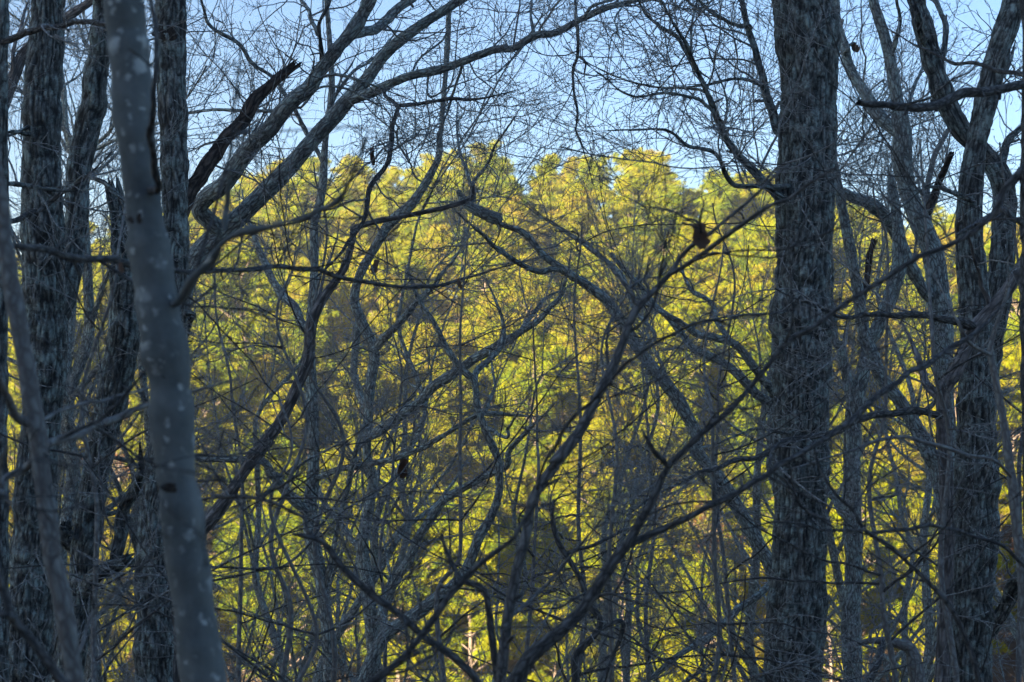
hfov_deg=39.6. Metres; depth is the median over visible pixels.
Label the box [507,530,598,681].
pine tree
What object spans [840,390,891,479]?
pine tree
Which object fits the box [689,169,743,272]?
pine tree
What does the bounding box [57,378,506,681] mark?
drooping sapling
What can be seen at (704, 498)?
pine tree
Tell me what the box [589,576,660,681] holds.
pine tree
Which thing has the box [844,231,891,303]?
pine tree
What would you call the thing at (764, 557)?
leaning tree
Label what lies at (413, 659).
pine tree
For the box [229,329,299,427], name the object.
pine tree
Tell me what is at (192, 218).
pine tree
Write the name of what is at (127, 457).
bare tree
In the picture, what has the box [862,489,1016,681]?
pine tree
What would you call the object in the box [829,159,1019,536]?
leaning tree
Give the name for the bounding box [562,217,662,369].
pine tree
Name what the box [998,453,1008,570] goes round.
pine tree
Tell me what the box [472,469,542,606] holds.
pine tree
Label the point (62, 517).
bare tree
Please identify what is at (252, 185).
pine tree
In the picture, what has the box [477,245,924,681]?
slim sapling
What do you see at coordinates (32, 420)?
blurred sapling
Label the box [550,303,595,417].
pine tree
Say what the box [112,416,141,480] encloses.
bare hill tree
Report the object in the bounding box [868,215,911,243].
pine tree
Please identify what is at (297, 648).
pine tree
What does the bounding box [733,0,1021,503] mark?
upright tree
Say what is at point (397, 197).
pine tree
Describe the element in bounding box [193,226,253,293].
pine tree
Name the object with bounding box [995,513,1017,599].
bare hill tree
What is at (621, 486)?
bare tree
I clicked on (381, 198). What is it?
pine tree
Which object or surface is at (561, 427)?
bare hill tree
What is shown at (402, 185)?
pine tree
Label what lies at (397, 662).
diagonal sapling
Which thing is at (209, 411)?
pine tree
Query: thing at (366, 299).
pine tree
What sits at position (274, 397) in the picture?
pine tree
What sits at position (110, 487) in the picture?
pine tree
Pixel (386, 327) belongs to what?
pine tree
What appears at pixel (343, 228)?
pine tree
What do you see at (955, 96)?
edge tree
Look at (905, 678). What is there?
bare tree
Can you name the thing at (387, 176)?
pine tree
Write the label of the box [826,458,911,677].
pine tree
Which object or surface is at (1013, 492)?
curved sapling
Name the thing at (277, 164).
pine tree
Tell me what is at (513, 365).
pine tree
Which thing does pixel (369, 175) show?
pine tree
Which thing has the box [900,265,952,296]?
pine tree
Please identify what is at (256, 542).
bare tree
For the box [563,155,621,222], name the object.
pine tree
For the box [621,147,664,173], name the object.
pine tree
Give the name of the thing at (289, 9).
sky
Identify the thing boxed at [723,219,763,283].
pine tree
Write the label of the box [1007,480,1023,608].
pine tree
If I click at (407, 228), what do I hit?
pine tree
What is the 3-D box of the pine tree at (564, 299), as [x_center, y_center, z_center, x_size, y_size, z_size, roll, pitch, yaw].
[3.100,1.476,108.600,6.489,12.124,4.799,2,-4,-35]
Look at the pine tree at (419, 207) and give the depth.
133.02 m
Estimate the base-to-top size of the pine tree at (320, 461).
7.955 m
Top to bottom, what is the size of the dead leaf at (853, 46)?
0.122 m
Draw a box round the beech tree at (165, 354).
[103,0,487,681]
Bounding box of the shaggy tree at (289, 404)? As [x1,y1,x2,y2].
[171,182,474,681]
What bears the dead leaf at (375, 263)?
hanging from the slim sapling at (328, 613)
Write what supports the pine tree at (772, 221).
on the ground
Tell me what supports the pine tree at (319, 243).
on the ground
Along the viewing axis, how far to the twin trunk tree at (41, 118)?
9.10 m
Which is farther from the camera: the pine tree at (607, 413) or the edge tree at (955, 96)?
the pine tree at (607, 413)
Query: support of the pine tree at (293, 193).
on the ground
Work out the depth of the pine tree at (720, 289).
104.44 m
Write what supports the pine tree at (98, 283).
on the ground
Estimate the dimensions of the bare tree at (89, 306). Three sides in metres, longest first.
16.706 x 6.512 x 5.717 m
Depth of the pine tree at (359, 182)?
143.89 m
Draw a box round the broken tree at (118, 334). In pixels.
[7,176,223,674]
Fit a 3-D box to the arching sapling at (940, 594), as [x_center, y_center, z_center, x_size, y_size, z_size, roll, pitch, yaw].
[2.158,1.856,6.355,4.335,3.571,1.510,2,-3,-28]
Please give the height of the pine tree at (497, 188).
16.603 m
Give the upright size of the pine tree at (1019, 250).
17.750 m
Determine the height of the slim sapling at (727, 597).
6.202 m
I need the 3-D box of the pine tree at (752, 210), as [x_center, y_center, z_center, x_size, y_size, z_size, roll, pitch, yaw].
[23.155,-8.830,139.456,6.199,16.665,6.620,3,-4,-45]
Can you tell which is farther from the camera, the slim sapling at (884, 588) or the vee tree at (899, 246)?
the vee tree at (899, 246)
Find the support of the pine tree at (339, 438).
on the ground
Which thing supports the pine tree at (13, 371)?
on the ground
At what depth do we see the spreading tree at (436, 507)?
13.94 m
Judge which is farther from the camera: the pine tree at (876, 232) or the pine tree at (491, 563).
the pine tree at (876, 232)
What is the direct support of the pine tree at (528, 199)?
on the ground
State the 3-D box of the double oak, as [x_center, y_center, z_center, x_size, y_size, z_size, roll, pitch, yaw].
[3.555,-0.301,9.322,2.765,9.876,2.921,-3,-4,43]
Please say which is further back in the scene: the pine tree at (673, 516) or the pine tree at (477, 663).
the pine tree at (673, 516)
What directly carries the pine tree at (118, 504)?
on the ground
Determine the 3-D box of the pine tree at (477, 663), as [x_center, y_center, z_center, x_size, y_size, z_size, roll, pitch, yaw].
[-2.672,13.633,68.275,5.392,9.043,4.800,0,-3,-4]
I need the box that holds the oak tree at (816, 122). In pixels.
[456,0,910,681]
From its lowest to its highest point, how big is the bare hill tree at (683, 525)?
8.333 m
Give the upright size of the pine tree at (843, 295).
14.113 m
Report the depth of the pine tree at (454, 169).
143.75 m
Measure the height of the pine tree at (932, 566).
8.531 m
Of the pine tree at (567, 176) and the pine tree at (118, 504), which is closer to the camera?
the pine tree at (118, 504)
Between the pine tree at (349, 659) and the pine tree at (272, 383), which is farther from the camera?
the pine tree at (272, 383)
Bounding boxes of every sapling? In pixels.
[0,0,563,681]
[0,70,489,681]
[0,122,464,681]
[0,224,537,681]
[0,570,70,681]
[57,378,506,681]
[93,151,439,681]
[94,108,444,681]
[223,261,545,681]
[254,111,658,681]
[284,231,872,681]
[302,287,855,681]
[328,188,886,681]
[334,469,499,681]
[336,449,600,681]
[422,58,1023,681]
[467,155,744,681]
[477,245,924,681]
[483,406,767,681]
[490,51,1023,681]
[518,367,1023,681]
[556,92,1022,681]
[595,190,907,681]
[639,0,1023,681]
[759,231,1023,681]
[776,136,1022,681]
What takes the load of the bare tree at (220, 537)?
on the ground
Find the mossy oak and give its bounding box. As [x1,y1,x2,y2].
[103,0,319,681]
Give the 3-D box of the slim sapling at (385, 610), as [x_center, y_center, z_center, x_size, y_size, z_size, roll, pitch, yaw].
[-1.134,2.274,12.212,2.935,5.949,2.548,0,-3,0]
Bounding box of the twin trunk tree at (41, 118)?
[0,0,271,681]
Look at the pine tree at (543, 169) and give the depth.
147.81 m
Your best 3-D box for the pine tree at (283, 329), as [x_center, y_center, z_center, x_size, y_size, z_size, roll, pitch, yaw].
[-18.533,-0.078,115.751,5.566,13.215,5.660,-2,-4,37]
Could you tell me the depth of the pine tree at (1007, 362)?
81.98 m
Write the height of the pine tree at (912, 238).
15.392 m
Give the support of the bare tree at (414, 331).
on the ground
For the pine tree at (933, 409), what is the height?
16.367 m
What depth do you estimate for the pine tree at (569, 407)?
95.05 m
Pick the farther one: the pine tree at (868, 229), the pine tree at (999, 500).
the pine tree at (868, 229)
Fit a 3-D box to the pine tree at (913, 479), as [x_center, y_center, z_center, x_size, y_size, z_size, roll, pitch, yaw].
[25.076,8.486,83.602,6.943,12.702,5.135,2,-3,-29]
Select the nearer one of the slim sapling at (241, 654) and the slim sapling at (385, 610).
the slim sapling at (241, 654)
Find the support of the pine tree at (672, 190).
on the ground
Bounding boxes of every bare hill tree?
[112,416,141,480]
[548,407,575,516]
[663,478,688,580]
[688,503,740,646]
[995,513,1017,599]
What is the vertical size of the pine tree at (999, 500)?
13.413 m
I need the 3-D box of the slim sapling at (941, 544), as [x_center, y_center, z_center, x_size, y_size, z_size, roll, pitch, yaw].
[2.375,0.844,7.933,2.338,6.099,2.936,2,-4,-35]
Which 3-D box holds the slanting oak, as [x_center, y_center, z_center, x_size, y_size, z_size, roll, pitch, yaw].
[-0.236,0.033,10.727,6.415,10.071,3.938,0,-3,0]
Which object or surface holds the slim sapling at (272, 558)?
on the ground
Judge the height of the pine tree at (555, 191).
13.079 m
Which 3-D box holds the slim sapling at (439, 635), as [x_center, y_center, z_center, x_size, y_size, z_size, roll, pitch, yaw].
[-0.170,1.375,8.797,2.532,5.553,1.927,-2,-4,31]
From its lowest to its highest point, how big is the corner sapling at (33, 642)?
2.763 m
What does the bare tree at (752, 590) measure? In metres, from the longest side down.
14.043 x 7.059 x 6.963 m
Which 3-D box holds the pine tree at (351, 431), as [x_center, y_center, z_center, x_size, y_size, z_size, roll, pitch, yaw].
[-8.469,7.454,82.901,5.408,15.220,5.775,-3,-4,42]
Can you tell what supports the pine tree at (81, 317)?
on the ground
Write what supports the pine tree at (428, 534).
on the ground
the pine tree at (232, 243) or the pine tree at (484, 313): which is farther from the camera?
the pine tree at (232, 243)
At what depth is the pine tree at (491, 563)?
63.57 m
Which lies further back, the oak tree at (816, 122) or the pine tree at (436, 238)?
the pine tree at (436, 238)
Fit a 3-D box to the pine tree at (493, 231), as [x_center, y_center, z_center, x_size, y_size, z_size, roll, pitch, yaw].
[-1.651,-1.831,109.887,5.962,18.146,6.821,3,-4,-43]
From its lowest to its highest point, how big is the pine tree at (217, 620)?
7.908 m
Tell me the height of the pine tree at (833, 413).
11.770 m
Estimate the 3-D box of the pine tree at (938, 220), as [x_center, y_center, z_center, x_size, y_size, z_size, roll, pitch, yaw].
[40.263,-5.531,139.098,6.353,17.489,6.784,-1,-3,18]
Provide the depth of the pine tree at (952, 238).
120.58 m
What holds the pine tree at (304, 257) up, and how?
on the ground
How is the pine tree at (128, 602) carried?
on the ground
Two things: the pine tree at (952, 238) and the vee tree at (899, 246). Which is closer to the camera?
the vee tree at (899, 246)
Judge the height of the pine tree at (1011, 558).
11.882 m
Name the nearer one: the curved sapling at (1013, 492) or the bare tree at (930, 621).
the curved sapling at (1013, 492)
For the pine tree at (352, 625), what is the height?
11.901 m
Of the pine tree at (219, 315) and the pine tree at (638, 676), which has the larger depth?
the pine tree at (219, 315)
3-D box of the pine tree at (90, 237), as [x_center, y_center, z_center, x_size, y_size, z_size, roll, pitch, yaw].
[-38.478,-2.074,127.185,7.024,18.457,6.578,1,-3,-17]
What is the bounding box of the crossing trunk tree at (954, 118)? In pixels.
[861,0,1021,420]
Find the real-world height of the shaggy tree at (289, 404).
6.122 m
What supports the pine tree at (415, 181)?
on the ground
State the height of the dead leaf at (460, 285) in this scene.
0.068 m
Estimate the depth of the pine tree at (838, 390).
87.95 m
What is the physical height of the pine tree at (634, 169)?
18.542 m
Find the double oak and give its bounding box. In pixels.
[769,0,1022,681]
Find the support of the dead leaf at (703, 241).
attached to the sapling at (558, 458)
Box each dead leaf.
[118,259,123,272]
[370,147,374,165]
[371,255,379,274]
[397,459,408,477]
[457,275,462,288]
[692,215,710,248]
[850,42,859,52]
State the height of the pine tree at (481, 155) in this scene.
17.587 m
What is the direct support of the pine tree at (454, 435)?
on the ground
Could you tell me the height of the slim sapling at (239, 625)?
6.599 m
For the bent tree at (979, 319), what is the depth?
8.58 m
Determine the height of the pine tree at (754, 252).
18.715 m
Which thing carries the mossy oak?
on the ground
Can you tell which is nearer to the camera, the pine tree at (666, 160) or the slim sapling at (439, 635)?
the slim sapling at (439, 635)
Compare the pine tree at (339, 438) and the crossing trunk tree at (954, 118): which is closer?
the crossing trunk tree at (954, 118)
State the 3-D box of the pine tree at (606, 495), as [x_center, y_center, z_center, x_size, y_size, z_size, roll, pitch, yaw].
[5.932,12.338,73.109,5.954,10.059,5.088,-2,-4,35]
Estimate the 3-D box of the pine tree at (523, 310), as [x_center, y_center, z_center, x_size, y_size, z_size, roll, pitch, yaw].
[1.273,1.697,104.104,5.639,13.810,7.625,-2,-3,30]
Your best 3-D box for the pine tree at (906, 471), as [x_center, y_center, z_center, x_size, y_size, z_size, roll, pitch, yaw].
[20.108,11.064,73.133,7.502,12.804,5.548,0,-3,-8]
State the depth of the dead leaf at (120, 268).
4.95 m
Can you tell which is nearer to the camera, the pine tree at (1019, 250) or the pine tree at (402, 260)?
the pine tree at (402, 260)
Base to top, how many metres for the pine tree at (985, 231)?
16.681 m
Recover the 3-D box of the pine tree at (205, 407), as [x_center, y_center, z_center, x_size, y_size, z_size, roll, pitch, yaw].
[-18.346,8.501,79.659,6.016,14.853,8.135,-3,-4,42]
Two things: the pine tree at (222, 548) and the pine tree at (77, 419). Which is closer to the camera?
the pine tree at (222, 548)
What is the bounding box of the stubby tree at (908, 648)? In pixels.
[770,527,954,681]
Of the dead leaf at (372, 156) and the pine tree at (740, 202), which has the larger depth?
the pine tree at (740, 202)
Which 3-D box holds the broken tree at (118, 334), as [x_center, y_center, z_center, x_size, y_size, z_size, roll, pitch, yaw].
[-2.731,1.784,9.663,1.315,5.828,2.543,0,-3,0]
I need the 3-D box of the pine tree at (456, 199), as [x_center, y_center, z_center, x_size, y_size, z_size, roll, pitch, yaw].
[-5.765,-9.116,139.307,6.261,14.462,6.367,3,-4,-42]
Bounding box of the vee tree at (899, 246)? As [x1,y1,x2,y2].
[733,158,915,681]
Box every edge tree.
[0,0,256,681]
[845,0,1023,543]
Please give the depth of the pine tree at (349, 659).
72.41 m
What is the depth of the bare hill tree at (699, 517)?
73.51 m
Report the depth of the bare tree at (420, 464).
16.12 m
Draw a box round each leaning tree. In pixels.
[387,56,772,585]
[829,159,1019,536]
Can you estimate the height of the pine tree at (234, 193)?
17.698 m
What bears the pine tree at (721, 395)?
on the ground
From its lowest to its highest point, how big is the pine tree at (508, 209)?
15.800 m
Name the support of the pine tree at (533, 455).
on the ground
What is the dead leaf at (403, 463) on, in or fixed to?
hanging from the crossed tree at (314, 462)
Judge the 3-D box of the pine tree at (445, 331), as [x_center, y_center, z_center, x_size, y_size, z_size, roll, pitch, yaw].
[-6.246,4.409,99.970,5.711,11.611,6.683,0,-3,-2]
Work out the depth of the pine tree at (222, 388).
84.04 m
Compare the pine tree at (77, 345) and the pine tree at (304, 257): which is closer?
the pine tree at (77, 345)
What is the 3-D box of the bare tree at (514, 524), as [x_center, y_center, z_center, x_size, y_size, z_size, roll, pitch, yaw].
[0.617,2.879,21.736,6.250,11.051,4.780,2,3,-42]
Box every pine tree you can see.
[7,320,87,484]
[7,461,72,553]
[61,476,122,595]
[72,361,95,469]
[73,323,105,362]
[74,293,108,347]
[76,381,140,447]
[78,243,110,335]
[80,221,98,283]
[87,352,148,481]
[99,474,131,631]
[99,486,136,681]
[99,580,133,681]
[116,366,238,539]
[180,591,230,680]
[188,212,199,244]
[188,275,248,338]
[188,323,251,548]
[189,198,263,316]
[191,183,258,277]
[192,241,252,339]
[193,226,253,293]
[193,241,294,492]
[195,372,236,475]
[203,496,259,670]
[205,430,310,632]
[221,474,352,681]
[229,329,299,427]
[233,353,299,444]
[235,171,278,220]
[242,390,304,469]
[244,230,306,327]
[253,174,327,276]
[253,219,272,297]
[257,157,310,198]
[263,260,291,366]
[270,257,340,419]
[275,298,344,452]
[287,472,416,664]
[292,157,331,218]
[294,462,345,615]
[300,399,343,492]
[304,229,324,262]
[319,206,368,302]
[319,233,372,436]
[320,342,414,476]
[321,186,365,250]
[325,153,375,239]
[325,158,374,239]
[330,373,414,471]
[332,476,483,681]
[333,510,364,670]
[334,242,408,356]
[339,268,398,332]
[354,202,396,267]
[360,188,403,273]
[366,166,407,220]
[368,315,413,396]
[375,427,458,601]
[382,323,470,481]
[387,215,431,284]
[388,252,444,330]
[389,195,403,272]
[390,490,451,647]
[393,165,425,196]
[401,172,462,271]
[403,482,541,681]
[407,166,447,225]
[408,534,491,678]
[412,224,468,324]
[412,362,483,512]
[418,152,453,181]
[432,176,477,314]
[436,322,458,360]
[438,149,480,297]
[439,323,492,514]
[448,203,523,324]
[462,296,529,477]
[462,324,540,480]
[466,139,513,205]
[471,175,528,273]
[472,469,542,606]
[473,153,517,200]
[473,324,580,510]
[475,275,517,363]
[484,194,548,312]
[486,183,542,269]
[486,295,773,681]
[499,510,575,672]
[500,271,565,401]
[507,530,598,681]
[520,284,580,357]
[524,353,583,455]
[526,176,562,266]
[527,208,561,294]
[528,153,564,210]
[533,194,565,275]
[534,220,581,307]
[545,419,634,615]
[547,501,693,681]
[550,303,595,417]
[551,156,599,208]
[552,186,609,283]
[556,356,646,493]
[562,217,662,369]
[562,231,599,343]
[562,280,648,412]
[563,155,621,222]
[570,369,646,501]
[579,207,602,230]
[583,485,677,611]
[589,149,674,260]
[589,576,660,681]
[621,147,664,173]
[622,322,718,568]
[630,186,695,300]
[632,153,686,255]
[634,271,727,430]
[644,262,675,352]
[645,458,702,570]
[649,554,763,681]
[658,215,744,368]
[660,453,763,648]
[668,165,685,208]
[680,187,706,222]
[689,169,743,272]
[696,362,732,457]
[699,285,773,515]
[702,183,746,262]
[719,337,773,505]
[720,258,776,362]
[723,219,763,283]
[725,171,773,261]
[725,222,775,326]
[733,547,771,681]
[734,364,838,531]
[743,499,773,574]
[747,200,839,284]
[751,168,774,254]
[822,527,890,681]
[826,402,876,525]
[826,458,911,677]
[829,309,856,418]
[833,215,849,293]
[833,279,869,361]
[833,434,925,673]
[835,204,877,284]
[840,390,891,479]
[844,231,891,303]
[847,268,904,410]
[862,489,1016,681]
[868,215,881,235]
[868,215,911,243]
[868,287,916,432]
[888,277,959,432]
[889,379,933,525]
[899,536,936,680]
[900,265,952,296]
[900,335,1017,492]
[904,199,953,247]
[907,230,937,267]
[917,224,957,309]
[935,484,1016,626]
[943,214,954,229]
[947,218,990,249]
[953,239,1018,319]
[996,343,1022,547]
[997,410,1021,501]
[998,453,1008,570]
[1003,261,1019,342]
[1004,316,1020,348]
[1006,526,1022,572]
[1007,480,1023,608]
[1016,230,1021,256]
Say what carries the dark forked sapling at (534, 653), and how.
on the ground
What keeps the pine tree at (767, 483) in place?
on the ground
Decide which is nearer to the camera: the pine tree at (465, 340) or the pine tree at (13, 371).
the pine tree at (13, 371)
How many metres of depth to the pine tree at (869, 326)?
98.73 m
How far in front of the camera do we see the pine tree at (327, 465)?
78.44 m
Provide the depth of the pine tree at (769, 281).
93.55 m
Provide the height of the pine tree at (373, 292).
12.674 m
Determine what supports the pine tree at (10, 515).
on the ground
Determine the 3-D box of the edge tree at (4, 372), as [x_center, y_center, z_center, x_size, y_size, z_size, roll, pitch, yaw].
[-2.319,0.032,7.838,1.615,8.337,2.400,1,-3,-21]
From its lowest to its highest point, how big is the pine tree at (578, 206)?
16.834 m
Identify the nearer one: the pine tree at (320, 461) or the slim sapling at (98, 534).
the slim sapling at (98, 534)
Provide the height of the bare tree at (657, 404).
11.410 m
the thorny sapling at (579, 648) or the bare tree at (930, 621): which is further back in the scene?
the bare tree at (930, 621)
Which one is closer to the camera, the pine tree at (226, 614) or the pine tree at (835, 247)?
the pine tree at (226, 614)
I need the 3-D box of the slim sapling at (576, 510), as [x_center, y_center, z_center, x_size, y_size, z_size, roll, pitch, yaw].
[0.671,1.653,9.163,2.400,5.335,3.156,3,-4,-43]
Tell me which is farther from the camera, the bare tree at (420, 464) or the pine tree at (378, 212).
the pine tree at (378, 212)
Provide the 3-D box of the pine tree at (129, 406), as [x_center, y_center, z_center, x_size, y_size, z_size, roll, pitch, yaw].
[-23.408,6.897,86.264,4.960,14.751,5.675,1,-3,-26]
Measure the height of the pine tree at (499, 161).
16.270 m
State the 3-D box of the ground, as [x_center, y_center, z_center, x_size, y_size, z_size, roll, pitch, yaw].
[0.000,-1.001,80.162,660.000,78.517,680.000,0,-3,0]
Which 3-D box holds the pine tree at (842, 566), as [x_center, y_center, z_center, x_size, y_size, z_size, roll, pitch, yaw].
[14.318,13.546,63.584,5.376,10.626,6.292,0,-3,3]
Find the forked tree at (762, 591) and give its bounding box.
[578,201,773,681]
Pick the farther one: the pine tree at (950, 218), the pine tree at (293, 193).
the pine tree at (950, 218)
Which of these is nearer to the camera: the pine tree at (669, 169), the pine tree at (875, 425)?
the pine tree at (875, 425)
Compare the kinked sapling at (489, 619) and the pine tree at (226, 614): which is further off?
the pine tree at (226, 614)
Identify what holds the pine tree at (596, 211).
on the ground
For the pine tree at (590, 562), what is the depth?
63.47 m
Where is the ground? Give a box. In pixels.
[69,300,1023,681]
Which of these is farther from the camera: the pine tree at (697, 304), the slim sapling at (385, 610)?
the pine tree at (697, 304)
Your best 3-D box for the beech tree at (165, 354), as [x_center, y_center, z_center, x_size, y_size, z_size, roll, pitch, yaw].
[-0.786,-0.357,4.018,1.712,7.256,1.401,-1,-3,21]
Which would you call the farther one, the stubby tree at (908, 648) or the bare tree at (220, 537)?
the bare tree at (220, 537)
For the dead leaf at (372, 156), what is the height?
0.159 m
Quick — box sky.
[8,0,1022,306]
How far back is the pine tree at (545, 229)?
125.65 m
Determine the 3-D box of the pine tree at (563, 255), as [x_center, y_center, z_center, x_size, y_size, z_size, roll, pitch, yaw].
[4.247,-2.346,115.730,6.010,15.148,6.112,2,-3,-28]
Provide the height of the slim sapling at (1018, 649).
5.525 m
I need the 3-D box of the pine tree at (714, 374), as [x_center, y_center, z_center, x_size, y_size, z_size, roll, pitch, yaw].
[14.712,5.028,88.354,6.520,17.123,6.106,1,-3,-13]
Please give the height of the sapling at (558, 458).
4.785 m
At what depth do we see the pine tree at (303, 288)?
103.33 m
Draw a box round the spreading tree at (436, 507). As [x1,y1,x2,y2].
[276,13,640,681]
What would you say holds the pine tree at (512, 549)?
on the ground
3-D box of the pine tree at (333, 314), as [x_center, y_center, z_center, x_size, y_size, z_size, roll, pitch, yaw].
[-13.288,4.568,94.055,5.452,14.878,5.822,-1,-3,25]
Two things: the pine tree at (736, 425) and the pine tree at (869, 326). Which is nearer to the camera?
the pine tree at (736, 425)
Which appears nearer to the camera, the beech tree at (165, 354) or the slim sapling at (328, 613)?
the beech tree at (165, 354)
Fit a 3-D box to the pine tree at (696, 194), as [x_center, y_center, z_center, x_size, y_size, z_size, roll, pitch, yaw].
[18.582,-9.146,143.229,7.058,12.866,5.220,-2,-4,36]
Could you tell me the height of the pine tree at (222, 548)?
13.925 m
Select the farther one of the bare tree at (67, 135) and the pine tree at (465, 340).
the pine tree at (465, 340)
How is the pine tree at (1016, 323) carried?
on the ground
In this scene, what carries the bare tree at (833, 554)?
on the ground
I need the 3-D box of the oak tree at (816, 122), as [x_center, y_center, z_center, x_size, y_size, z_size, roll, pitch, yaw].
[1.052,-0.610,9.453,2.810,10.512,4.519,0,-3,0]
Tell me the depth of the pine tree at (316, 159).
148.01 m
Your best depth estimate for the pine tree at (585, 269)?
109.83 m
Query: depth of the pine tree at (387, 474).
79.03 m
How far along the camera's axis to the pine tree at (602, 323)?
94.19 m
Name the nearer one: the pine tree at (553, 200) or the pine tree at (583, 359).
the pine tree at (583, 359)
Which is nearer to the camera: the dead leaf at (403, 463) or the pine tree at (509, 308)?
the dead leaf at (403, 463)
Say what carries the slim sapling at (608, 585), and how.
on the ground
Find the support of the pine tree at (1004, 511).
on the ground
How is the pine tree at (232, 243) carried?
on the ground
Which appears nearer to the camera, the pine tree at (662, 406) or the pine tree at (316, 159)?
the pine tree at (662, 406)
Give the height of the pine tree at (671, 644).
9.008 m
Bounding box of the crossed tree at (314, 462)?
[138,0,600,680]
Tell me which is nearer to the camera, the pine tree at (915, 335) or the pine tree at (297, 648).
the pine tree at (297, 648)
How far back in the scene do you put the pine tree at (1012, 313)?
103.86 m
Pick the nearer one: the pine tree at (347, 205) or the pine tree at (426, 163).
the pine tree at (347, 205)
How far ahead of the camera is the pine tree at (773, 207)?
142.33 m
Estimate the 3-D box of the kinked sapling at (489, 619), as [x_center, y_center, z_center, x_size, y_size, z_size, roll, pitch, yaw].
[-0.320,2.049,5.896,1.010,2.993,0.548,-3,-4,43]
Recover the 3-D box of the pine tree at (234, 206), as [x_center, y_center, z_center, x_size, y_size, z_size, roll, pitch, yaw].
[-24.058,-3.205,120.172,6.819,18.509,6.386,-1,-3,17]
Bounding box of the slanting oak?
[75,0,827,377]
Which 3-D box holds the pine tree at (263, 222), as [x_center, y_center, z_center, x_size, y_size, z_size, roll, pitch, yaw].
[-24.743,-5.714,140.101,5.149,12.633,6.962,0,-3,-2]
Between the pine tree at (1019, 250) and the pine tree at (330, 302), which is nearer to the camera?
the pine tree at (330, 302)
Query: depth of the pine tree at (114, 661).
62.53 m
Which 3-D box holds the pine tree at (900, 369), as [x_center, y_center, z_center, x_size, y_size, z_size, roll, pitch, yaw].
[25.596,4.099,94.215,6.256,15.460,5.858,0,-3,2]
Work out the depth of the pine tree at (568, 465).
78.33 m
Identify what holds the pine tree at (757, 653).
on the ground
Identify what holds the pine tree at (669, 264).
on the ground
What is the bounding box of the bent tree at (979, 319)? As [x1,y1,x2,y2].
[539,159,1020,681]
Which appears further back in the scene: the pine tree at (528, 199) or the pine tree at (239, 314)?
the pine tree at (528, 199)
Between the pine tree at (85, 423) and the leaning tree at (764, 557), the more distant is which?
the pine tree at (85, 423)
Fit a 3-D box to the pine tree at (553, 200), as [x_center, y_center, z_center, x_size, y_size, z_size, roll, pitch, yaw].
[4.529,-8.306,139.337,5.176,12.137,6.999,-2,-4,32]
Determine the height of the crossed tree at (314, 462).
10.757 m
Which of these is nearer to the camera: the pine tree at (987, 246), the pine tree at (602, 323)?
the pine tree at (602, 323)
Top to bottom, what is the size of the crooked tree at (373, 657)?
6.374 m
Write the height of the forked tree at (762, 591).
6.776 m
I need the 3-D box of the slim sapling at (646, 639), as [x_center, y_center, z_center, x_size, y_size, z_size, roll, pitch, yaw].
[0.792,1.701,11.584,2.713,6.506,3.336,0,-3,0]
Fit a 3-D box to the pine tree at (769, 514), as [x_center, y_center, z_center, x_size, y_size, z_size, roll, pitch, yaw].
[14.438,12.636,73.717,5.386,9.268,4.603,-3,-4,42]
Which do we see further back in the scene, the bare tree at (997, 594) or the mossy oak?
the bare tree at (997, 594)
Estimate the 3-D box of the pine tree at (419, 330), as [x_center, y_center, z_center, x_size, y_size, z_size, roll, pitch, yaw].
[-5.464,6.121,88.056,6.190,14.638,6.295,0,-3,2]
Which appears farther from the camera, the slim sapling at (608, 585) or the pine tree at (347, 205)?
the pine tree at (347, 205)
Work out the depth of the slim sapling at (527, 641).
9.36 m
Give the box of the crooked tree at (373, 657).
[326,216,587,681]
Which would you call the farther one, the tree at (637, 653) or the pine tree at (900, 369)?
the pine tree at (900, 369)
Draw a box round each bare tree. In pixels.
[7,0,201,681]
[7,0,288,681]
[7,0,292,681]
[7,101,357,681]
[8,0,291,681]
[102,2,515,681]
[192,0,614,681]
[228,85,667,681]
[353,172,768,681]
[445,139,765,681]
[455,0,1021,681]
[493,162,766,681]
[538,0,1019,681]
[703,0,1023,681]
[745,14,1022,681]
[825,213,1020,681]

